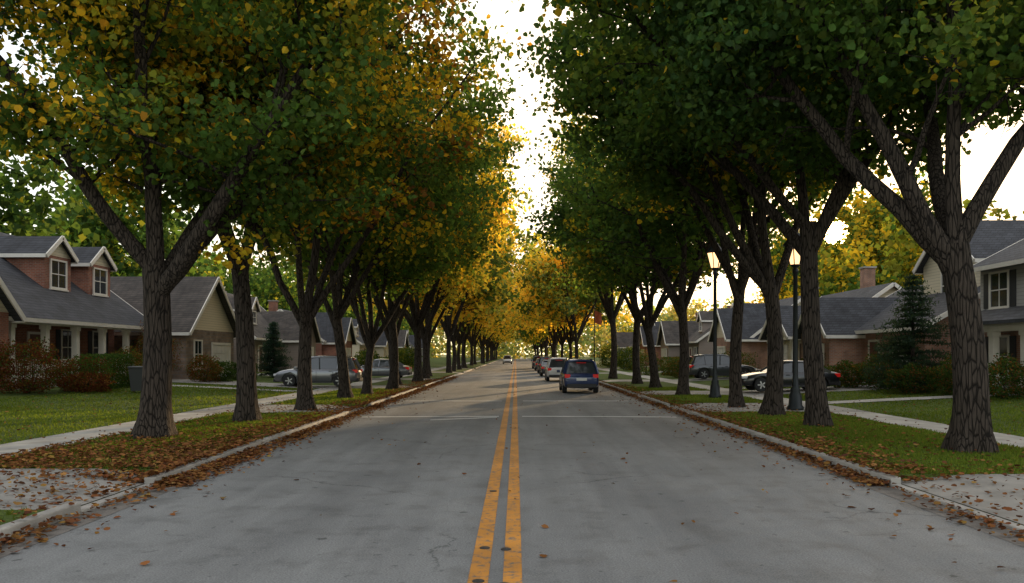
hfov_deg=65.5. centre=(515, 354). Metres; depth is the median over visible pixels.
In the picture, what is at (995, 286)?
window pane
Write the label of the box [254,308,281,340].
fascia trim
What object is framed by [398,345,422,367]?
shrub
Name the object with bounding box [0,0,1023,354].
sky
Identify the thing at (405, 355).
shrub
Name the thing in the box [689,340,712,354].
walls
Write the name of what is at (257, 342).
walls
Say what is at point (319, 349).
walls
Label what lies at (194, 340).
window frame
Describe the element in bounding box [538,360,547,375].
parked car
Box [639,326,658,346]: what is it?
roof
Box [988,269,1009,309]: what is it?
window frame
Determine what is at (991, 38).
maple tree
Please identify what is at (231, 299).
roof
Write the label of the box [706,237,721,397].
street lamp
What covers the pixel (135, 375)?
wheelie bin
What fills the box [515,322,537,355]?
maple tree
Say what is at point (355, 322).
roof
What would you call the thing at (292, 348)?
walls
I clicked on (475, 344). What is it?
maple tree
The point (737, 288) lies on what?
maple tree
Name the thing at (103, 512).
gutter
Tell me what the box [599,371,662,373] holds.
driveway
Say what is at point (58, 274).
window bars
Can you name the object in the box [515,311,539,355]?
maple tree
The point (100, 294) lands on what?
window frame
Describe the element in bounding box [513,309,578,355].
maple tree
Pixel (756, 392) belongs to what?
driveway
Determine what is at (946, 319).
gable wall
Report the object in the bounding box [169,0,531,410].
maple tree
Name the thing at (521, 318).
maple tree
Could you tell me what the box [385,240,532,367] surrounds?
maple tree
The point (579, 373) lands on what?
parked car
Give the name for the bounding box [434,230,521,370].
maple tree
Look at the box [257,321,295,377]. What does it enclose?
spruce tree
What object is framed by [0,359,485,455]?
sidewalk
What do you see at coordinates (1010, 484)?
driveway
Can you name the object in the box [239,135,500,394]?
maple tree
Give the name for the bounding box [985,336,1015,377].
shutters
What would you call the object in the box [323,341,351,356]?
walls
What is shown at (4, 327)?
walls
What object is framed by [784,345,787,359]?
garage frame
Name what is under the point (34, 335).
door
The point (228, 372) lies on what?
shrub
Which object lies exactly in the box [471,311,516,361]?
maple tree
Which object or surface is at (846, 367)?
shrub
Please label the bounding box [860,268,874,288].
chimney
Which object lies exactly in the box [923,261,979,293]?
walls
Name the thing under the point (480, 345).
maple tree
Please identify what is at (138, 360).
shrub
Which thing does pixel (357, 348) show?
walls
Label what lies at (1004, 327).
porch beam
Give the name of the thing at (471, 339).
maple tree
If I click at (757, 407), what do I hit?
driveway
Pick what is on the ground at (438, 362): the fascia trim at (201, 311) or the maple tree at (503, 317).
the maple tree at (503, 317)
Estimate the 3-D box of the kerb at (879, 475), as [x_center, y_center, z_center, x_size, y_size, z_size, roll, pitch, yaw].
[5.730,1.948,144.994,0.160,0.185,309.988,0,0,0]
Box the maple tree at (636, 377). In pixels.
[534,112,751,383]
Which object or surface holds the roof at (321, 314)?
on the dormer walls
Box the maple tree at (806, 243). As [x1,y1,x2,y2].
[491,0,1023,426]
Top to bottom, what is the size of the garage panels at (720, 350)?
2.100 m
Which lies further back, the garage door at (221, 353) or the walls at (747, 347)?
the walls at (747, 347)
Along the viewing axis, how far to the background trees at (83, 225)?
75.41 m
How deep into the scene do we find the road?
9.87 m
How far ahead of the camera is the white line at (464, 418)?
24.70 m
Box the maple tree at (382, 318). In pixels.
[290,136,507,384]
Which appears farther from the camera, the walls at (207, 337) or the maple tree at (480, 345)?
the maple tree at (480, 345)
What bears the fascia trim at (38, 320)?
attached to the roof at (33, 298)
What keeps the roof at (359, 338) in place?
on the walls at (357, 348)
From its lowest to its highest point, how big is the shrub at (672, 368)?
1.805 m
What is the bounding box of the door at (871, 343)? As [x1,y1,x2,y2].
[870,342,876,380]
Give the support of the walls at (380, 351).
on the ground at (438, 362)
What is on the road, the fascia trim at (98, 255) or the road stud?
the road stud
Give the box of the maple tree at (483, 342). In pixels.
[460,273,534,363]
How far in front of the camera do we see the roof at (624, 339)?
143.66 m
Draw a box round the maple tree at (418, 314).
[404,101,539,381]
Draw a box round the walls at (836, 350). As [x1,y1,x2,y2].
[801,333,861,382]
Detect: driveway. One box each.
[0,469,143,509]
[172,379,419,387]
[182,405,361,412]
[235,373,442,379]
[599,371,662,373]
[599,377,728,381]
[632,384,895,395]
[671,403,868,411]
[901,474,1023,524]
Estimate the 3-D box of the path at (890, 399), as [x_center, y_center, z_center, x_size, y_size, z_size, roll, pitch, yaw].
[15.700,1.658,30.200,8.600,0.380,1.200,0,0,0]
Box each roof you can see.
[0,232,143,325]
[0,236,75,262]
[0,287,21,320]
[71,247,114,270]
[110,277,235,337]
[226,293,278,337]
[228,297,259,311]
[260,311,319,342]
[315,312,328,316]
[315,317,355,343]
[352,319,357,325]
[356,334,363,343]
[359,327,386,345]
[398,330,408,347]
[408,335,422,347]
[616,332,632,346]
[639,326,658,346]
[657,321,698,344]
[689,327,710,341]
[697,311,712,321]
[709,308,765,341]
[732,303,764,307]
[754,296,800,333]
[760,306,800,339]
[798,297,899,338]
[822,282,898,296]
[856,285,979,330]
[915,220,1023,272]
[973,239,1023,267]
[981,306,1023,324]
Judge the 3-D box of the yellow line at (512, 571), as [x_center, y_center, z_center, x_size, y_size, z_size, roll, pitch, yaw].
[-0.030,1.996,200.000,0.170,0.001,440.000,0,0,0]
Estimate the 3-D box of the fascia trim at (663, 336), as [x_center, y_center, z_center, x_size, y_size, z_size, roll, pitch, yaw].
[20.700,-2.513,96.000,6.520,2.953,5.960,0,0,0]
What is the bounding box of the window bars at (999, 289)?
[990,273,1006,305]
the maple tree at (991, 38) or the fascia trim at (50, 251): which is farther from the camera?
the fascia trim at (50, 251)
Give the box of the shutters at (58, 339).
[56,329,60,358]
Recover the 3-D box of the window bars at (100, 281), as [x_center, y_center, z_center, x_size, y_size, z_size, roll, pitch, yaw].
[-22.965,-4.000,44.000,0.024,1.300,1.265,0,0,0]
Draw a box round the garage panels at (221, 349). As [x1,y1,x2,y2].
[214,346,228,375]
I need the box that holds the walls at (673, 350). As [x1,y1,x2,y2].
[661,342,679,356]
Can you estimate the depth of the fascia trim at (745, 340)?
66.60 m
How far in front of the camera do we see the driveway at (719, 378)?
56.02 m
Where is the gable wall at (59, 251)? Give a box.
[51,244,69,258]
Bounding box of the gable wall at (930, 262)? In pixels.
[924,257,936,267]
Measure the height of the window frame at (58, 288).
1.550 m
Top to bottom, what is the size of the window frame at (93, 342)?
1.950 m
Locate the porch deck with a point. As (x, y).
(49, 384)
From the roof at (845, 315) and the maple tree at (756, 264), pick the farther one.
the roof at (845, 315)
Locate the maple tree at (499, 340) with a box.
[478,327,517,359]
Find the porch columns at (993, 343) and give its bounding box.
[987,330,1023,386]
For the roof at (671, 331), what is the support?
on the walls at (673, 350)
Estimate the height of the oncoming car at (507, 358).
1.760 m
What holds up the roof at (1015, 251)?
on the walls at (1019, 268)
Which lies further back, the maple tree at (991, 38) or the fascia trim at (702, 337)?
the fascia trim at (702, 337)
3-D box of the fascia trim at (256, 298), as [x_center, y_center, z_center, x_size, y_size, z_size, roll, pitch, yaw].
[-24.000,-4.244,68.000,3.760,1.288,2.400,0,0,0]
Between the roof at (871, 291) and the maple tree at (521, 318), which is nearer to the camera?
the roof at (871, 291)
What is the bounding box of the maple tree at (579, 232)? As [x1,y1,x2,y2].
[522,118,792,387]
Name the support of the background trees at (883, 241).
on the ground at (438, 362)
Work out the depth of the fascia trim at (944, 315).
39.32 m
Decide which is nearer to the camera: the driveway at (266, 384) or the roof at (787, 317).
the driveway at (266, 384)
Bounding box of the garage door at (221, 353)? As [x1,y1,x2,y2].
[214,345,228,371]
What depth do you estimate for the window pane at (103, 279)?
44.06 m
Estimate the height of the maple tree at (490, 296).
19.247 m
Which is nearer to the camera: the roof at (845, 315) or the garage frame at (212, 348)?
the roof at (845, 315)
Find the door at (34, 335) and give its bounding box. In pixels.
[30,334,39,376]
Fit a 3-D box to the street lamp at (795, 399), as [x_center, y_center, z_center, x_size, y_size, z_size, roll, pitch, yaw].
[9.300,-1.195,26.500,0.800,6.230,0.800,0,0,0]
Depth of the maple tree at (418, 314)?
53.80 m
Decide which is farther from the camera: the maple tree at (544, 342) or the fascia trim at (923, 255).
the maple tree at (544, 342)
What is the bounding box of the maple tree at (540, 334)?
[523,313,584,356]
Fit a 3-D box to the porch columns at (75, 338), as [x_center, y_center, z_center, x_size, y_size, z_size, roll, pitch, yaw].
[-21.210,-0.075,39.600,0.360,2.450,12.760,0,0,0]
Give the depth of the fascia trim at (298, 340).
75.13 m
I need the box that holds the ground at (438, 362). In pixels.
[0,355,1023,525]
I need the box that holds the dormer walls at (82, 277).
[71,264,109,296]
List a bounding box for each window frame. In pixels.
[49,258,68,291]
[60,329,69,365]
[92,267,108,296]
[92,331,97,365]
[193,339,202,369]
[940,272,941,292]
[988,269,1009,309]
[988,335,1009,377]
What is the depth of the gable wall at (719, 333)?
70.02 m
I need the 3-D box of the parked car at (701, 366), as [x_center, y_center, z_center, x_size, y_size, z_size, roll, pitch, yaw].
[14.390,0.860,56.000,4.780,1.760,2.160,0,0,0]
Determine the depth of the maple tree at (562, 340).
116.23 m
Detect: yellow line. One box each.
[467,361,514,582]
[503,361,521,582]
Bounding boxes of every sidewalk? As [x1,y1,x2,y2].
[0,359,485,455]
[597,367,1023,447]
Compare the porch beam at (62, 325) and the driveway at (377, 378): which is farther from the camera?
the driveway at (377, 378)
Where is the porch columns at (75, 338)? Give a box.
[9,323,143,381]
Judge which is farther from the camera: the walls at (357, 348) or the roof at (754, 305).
the walls at (357, 348)
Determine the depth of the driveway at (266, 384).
45.09 m
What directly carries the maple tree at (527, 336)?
on the ground at (438, 362)
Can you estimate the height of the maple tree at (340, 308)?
16.395 m
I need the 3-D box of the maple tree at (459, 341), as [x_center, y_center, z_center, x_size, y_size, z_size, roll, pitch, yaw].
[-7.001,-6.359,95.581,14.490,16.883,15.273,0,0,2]
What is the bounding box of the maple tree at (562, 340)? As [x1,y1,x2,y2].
[514,257,593,356]
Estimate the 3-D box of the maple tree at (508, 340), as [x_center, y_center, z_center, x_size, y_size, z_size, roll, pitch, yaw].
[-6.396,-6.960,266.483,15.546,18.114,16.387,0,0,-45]
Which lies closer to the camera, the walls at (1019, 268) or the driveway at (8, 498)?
the driveway at (8, 498)
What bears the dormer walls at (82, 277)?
on the roof at (33, 298)
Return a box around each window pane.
[52,260,64,287]
[63,331,70,362]
[94,332,97,360]
[95,269,105,293]
[195,341,201,366]
[252,312,255,322]
[991,272,1006,306]
[1000,337,1006,375]
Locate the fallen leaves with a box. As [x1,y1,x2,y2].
[0,374,1023,581]
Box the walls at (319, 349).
[316,342,322,355]
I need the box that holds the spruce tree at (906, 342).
[854,274,951,391]
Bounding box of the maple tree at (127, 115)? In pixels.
[0,0,487,439]
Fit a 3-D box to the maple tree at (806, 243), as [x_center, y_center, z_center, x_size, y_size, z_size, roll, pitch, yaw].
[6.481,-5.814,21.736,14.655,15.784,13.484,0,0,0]
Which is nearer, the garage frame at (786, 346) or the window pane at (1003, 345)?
the window pane at (1003, 345)
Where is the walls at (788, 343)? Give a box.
[784,340,800,359]
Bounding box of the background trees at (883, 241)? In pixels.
[751,165,1023,302]
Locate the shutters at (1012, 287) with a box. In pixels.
[983,269,1015,308]
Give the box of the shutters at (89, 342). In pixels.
[88,331,107,355]
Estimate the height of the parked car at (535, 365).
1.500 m
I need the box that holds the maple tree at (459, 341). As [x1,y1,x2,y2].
[410,267,517,369]
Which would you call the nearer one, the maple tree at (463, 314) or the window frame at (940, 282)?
the window frame at (940, 282)
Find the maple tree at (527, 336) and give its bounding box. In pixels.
[518,313,549,345]
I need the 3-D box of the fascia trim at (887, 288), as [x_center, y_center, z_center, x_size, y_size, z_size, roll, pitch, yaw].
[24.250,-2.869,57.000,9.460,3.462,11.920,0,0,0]
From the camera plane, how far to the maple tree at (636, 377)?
50.23 m
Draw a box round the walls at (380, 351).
[374,344,387,356]
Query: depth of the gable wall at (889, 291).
51.50 m
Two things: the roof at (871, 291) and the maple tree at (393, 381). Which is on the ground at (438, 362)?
the maple tree at (393, 381)
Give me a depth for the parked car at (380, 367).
58.67 m
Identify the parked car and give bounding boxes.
[273,356,362,386]
[361,359,411,377]
[531,356,542,367]
[533,358,538,370]
[536,356,552,372]
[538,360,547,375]
[543,357,567,380]
[557,359,598,392]
[689,354,756,378]
[742,360,840,391]
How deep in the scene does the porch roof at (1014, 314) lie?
31.48 m
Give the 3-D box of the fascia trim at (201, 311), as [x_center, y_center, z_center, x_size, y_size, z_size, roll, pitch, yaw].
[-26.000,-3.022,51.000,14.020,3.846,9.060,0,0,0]
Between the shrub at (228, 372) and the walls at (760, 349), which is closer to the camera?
the shrub at (228, 372)
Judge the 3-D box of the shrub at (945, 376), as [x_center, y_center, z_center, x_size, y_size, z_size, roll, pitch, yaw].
[17.399,0.795,31.071,2.320,1.715,2.423,0,0,0]
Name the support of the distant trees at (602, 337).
on the ground at (438, 362)
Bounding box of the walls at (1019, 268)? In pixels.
[980,263,1023,310]
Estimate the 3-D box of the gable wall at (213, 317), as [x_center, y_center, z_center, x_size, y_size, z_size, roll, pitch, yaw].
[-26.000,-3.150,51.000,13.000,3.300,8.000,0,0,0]
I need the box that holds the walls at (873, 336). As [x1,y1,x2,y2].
[862,325,951,382]
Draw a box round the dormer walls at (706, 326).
[699,320,711,332]
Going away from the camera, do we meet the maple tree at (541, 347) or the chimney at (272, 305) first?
the chimney at (272, 305)
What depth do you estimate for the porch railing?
35.29 m
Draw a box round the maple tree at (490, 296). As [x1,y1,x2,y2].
[386,187,546,372]
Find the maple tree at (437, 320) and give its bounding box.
[328,218,519,375]
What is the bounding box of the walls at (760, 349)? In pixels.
[754,342,766,369]
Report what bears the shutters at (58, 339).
attached to the window frame at (62, 330)
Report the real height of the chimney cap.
0.120 m
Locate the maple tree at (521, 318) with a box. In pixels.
[504,246,562,356]
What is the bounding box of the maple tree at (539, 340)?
[519,311,562,355]
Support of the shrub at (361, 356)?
on the ground at (438, 362)
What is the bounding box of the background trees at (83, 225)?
[0,141,413,334]
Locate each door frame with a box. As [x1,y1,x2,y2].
[27,331,39,375]
[868,339,879,376]
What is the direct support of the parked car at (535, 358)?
on the road
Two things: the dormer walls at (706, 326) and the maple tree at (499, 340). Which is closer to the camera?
the dormer walls at (706, 326)
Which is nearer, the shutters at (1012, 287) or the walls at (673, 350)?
the shutters at (1012, 287)
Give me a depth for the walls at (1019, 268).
32.23 m
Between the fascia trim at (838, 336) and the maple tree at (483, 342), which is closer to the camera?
the fascia trim at (838, 336)
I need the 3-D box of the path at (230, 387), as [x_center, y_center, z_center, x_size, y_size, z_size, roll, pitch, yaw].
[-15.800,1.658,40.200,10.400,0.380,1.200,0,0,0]
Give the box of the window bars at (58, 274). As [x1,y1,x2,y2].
[52,262,65,286]
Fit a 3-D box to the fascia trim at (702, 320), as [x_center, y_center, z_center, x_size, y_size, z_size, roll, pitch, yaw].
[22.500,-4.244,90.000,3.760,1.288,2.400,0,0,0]
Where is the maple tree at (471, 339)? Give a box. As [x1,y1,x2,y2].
[459,282,523,365]
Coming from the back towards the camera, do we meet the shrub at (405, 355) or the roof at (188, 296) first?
the shrub at (405, 355)
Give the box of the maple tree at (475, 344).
[442,319,508,363]
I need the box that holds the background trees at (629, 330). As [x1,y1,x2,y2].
[619,320,695,331]
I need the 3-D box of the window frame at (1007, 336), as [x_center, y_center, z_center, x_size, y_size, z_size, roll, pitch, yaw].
[20.243,0.135,33.400,0.130,1.850,1.480,0,0,0]
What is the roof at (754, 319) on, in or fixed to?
on the walls at (760, 349)
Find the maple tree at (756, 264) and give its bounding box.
[506,0,884,415]
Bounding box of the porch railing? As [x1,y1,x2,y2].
[15,358,142,378]
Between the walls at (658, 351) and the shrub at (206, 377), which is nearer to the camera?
the shrub at (206, 377)
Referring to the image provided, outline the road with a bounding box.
[0,356,1023,582]
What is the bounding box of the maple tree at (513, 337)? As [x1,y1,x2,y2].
[511,332,536,355]
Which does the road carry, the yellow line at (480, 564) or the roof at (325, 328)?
the yellow line at (480, 564)
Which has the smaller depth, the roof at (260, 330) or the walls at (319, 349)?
the roof at (260, 330)
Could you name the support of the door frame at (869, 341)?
attached to the walls at (873, 336)
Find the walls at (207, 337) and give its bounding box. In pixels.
[114,329,233,378]
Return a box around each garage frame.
[211,342,230,365]
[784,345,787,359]
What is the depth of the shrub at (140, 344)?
44.05 m
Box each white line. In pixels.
[385,416,498,416]
[433,417,496,419]
[522,416,646,416]
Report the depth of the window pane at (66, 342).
41.08 m
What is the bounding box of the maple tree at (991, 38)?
[588,0,1023,453]
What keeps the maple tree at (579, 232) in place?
on the ground at (438, 362)
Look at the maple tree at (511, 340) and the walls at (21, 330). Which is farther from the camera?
the maple tree at (511, 340)
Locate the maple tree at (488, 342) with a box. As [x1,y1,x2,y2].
[487,313,517,360]
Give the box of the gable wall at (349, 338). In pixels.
[347,329,351,340]
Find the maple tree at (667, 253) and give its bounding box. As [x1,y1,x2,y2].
[532,46,784,394]
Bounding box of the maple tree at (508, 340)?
[493,332,514,359]
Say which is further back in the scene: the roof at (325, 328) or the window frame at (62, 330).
the roof at (325, 328)
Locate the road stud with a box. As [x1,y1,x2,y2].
[472,579,483,582]
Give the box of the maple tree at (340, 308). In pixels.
[164,33,522,397]
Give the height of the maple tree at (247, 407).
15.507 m
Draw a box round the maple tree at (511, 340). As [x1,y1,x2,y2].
[495,331,519,358]
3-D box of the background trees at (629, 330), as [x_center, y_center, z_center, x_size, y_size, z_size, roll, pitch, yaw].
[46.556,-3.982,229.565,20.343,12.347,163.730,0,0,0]
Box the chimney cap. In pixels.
[859,266,876,268]
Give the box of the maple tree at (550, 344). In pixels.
[524,316,582,356]
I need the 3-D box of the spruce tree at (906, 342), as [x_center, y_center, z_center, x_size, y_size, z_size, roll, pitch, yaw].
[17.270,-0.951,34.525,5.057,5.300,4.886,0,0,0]
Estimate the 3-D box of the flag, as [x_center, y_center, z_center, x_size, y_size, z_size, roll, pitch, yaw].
[6.575,-1.005,64.000,0.650,5.750,0.098,0,0,0]
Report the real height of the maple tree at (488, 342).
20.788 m
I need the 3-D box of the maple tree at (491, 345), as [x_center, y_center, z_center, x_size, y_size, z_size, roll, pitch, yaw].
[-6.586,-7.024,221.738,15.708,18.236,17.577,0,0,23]
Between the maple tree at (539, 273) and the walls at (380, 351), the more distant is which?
the walls at (380, 351)
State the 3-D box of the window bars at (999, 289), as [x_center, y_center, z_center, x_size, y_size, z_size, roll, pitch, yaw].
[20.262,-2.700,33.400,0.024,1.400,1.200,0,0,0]
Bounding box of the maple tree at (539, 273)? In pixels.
[510,230,627,358]
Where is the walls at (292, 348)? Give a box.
[278,339,315,369]
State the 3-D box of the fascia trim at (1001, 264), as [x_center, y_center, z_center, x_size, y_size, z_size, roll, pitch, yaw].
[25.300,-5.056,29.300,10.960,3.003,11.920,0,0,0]
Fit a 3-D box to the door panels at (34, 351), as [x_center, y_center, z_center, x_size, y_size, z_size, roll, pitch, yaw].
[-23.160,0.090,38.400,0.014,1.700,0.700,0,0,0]
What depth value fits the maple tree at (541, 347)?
205.40 m
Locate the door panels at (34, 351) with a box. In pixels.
[31,338,39,370]
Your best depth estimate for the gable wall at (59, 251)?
40.23 m
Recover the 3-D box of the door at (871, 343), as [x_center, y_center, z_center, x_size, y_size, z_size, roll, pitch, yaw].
[18.988,0.400,42.200,0.040,2.100,1.000,0,0,0]
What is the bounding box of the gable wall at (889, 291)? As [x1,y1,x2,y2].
[879,287,896,296]
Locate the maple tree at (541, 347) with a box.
[518,319,566,355]
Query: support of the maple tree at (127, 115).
on the ground at (438, 362)
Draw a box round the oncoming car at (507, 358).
[502,355,512,363]
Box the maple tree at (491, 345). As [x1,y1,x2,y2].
[488,327,516,360]
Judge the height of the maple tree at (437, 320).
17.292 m
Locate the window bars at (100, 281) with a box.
[95,270,105,292]
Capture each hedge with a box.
[80,353,134,388]
[232,362,258,379]
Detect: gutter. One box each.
[0,359,501,557]
[527,358,1023,546]
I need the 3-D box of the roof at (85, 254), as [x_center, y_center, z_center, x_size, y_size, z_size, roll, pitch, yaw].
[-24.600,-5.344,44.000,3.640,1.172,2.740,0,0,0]
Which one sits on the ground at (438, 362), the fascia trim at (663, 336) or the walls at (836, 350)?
the walls at (836, 350)
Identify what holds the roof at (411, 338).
on the walls
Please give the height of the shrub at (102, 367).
1.618 m
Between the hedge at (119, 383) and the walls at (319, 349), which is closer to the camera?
the hedge at (119, 383)
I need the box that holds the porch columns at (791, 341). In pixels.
[767,340,792,359]
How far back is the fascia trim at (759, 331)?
66.54 m
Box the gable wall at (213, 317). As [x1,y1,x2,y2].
[195,289,232,331]
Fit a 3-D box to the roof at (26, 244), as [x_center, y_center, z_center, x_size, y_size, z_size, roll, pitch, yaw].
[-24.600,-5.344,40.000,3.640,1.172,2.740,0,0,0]
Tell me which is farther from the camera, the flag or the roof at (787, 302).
the roof at (787, 302)
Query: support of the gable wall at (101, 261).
on the dormer walls at (82, 277)
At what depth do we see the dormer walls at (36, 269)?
38.85 m
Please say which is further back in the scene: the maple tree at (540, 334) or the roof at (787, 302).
the maple tree at (540, 334)
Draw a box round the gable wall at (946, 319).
[936,299,979,324]
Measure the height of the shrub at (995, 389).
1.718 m
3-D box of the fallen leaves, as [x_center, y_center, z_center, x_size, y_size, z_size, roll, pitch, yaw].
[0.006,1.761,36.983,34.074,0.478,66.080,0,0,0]
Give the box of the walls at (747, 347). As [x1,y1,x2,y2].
[717,337,753,365]
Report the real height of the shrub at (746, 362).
2.174 m
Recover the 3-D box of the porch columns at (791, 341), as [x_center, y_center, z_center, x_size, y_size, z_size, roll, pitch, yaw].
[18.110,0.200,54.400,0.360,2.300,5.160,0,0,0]
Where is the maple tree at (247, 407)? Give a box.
[0,0,409,421]
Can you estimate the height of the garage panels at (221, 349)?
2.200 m
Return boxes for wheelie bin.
[127,366,142,391]
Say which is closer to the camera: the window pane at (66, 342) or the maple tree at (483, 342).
the window pane at (66, 342)
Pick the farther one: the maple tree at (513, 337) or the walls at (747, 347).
the maple tree at (513, 337)
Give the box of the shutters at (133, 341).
[132,340,137,365]
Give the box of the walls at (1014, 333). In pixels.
[984,322,1019,385]
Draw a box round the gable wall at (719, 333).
[717,321,722,337]
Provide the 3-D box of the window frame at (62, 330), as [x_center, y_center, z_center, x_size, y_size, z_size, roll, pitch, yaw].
[-23.143,-0.315,41.200,0.130,1.950,1.380,0,0,0]
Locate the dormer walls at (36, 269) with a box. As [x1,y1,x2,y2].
[3,255,70,291]
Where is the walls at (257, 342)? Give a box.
[234,338,277,371]
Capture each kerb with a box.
[0,359,500,542]
[531,359,1023,531]
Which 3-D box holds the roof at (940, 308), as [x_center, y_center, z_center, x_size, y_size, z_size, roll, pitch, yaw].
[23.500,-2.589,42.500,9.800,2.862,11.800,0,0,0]
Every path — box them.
[114,383,296,390]
[828,393,1016,403]
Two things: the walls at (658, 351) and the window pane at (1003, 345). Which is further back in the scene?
the walls at (658, 351)
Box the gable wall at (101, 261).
[94,254,109,267]
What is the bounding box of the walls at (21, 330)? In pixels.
[15,324,113,376]
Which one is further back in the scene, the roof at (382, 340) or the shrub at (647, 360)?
the roof at (382, 340)
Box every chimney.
[268,301,277,310]
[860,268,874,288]
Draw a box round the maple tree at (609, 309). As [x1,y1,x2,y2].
[534,138,692,378]
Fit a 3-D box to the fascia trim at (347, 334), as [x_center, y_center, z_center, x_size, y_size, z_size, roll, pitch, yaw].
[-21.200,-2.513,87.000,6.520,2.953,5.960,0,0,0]
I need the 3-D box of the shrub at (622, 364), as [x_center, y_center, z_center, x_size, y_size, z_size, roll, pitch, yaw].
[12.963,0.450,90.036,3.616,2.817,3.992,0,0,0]
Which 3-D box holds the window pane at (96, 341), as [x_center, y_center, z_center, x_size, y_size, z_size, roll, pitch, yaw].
[-23.193,-0.350,44.200,0.030,1.700,1.100,0,0,0]
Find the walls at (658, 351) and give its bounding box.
[640,344,660,365]
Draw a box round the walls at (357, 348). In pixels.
[352,343,365,356]
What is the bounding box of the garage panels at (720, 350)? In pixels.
[717,348,723,353]
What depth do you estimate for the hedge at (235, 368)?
49.38 m
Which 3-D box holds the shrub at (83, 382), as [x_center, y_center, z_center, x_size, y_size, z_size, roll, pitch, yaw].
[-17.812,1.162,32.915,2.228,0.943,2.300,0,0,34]
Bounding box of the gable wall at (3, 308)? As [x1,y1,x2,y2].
[0,300,7,311]
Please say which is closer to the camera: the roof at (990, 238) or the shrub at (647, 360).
the roof at (990, 238)
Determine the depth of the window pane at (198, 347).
48.88 m
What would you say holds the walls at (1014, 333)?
on the ground at (438, 362)
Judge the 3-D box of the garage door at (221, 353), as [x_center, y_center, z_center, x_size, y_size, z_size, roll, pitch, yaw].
[-19.488,0.550,52.600,0.040,2.300,2.900,0,0,0]
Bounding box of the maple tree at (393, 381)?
[334,69,524,388]
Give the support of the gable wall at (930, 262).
on the walls at (931, 274)
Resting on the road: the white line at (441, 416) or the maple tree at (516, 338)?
the white line at (441, 416)
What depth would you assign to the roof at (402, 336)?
133.91 m
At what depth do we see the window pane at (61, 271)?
39.92 m
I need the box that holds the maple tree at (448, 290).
[343,167,524,378]
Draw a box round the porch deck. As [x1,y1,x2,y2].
[9,375,113,389]
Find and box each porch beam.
[17,322,142,330]
[983,322,1023,331]
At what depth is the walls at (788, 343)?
58.22 m
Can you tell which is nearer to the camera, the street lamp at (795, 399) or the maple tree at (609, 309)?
the street lamp at (795, 399)
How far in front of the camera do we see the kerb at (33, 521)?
11.97 m
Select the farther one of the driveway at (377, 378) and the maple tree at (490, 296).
the maple tree at (490, 296)
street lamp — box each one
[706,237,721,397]
[783,232,803,409]
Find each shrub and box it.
[0,336,80,393]
[55,371,116,392]
[56,354,117,389]
[105,346,142,383]
[129,320,184,370]
[183,353,222,381]
[204,360,236,381]
[354,349,383,365]
[382,349,413,369]
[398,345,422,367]
[597,342,623,367]
[617,347,644,369]
[629,350,663,374]
[660,356,693,377]
[712,349,759,377]
[824,359,864,387]
[855,352,906,388]
[883,362,941,393]
[929,353,999,394]
[987,353,1023,399]
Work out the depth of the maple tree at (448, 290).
60.78 m
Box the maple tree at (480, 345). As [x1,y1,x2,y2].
[467,305,513,362]
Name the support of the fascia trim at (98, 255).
attached to the roof at (85, 254)
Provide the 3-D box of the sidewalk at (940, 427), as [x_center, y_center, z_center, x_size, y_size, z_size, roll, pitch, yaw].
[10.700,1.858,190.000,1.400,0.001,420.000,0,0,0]
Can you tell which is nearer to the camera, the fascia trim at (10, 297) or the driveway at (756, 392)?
the fascia trim at (10, 297)
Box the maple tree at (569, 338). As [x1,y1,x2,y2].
[510,241,639,358]
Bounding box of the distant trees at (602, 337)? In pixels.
[423,295,756,358]
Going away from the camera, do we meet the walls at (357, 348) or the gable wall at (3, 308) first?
the gable wall at (3, 308)
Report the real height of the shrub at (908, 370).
1.394 m
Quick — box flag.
[594,306,601,361]
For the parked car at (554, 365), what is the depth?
57.88 m
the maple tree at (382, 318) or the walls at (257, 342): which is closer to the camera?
the maple tree at (382, 318)
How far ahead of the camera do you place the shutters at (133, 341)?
46.96 m
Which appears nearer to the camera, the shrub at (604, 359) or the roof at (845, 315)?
the roof at (845, 315)
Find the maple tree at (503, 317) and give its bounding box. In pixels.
[432,287,512,366]
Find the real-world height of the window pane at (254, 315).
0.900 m
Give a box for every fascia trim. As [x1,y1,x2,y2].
[0,236,78,263]
[0,277,26,322]
[9,290,143,329]
[71,246,117,271]
[114,277,234,334]
[233,297,260,312]
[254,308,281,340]
[277,318,321,342]
[322,318,356,344]
[656,321,679,345]
[689,331,709,342]
[696,311,712,322]
[708,310,766,342]
[750,298,800,337]
[759,321,791,340]
[792,315,865,339]
[821,283,901,296]
[855,289,979,333]
[912,250,984,274]
[974,239,1023,271]
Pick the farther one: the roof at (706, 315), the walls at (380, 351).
the walls at (380, 351)
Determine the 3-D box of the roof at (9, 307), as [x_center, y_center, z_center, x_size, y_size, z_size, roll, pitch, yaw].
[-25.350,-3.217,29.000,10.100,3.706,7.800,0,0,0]
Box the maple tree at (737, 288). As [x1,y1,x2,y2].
[576,1,867,407]
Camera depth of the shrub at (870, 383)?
37.34 m
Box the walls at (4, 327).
[0,312,8,390]
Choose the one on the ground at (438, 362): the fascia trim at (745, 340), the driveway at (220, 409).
the driveway at (220, 409)
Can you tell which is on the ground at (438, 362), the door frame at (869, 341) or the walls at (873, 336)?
the walls at (873, 336)

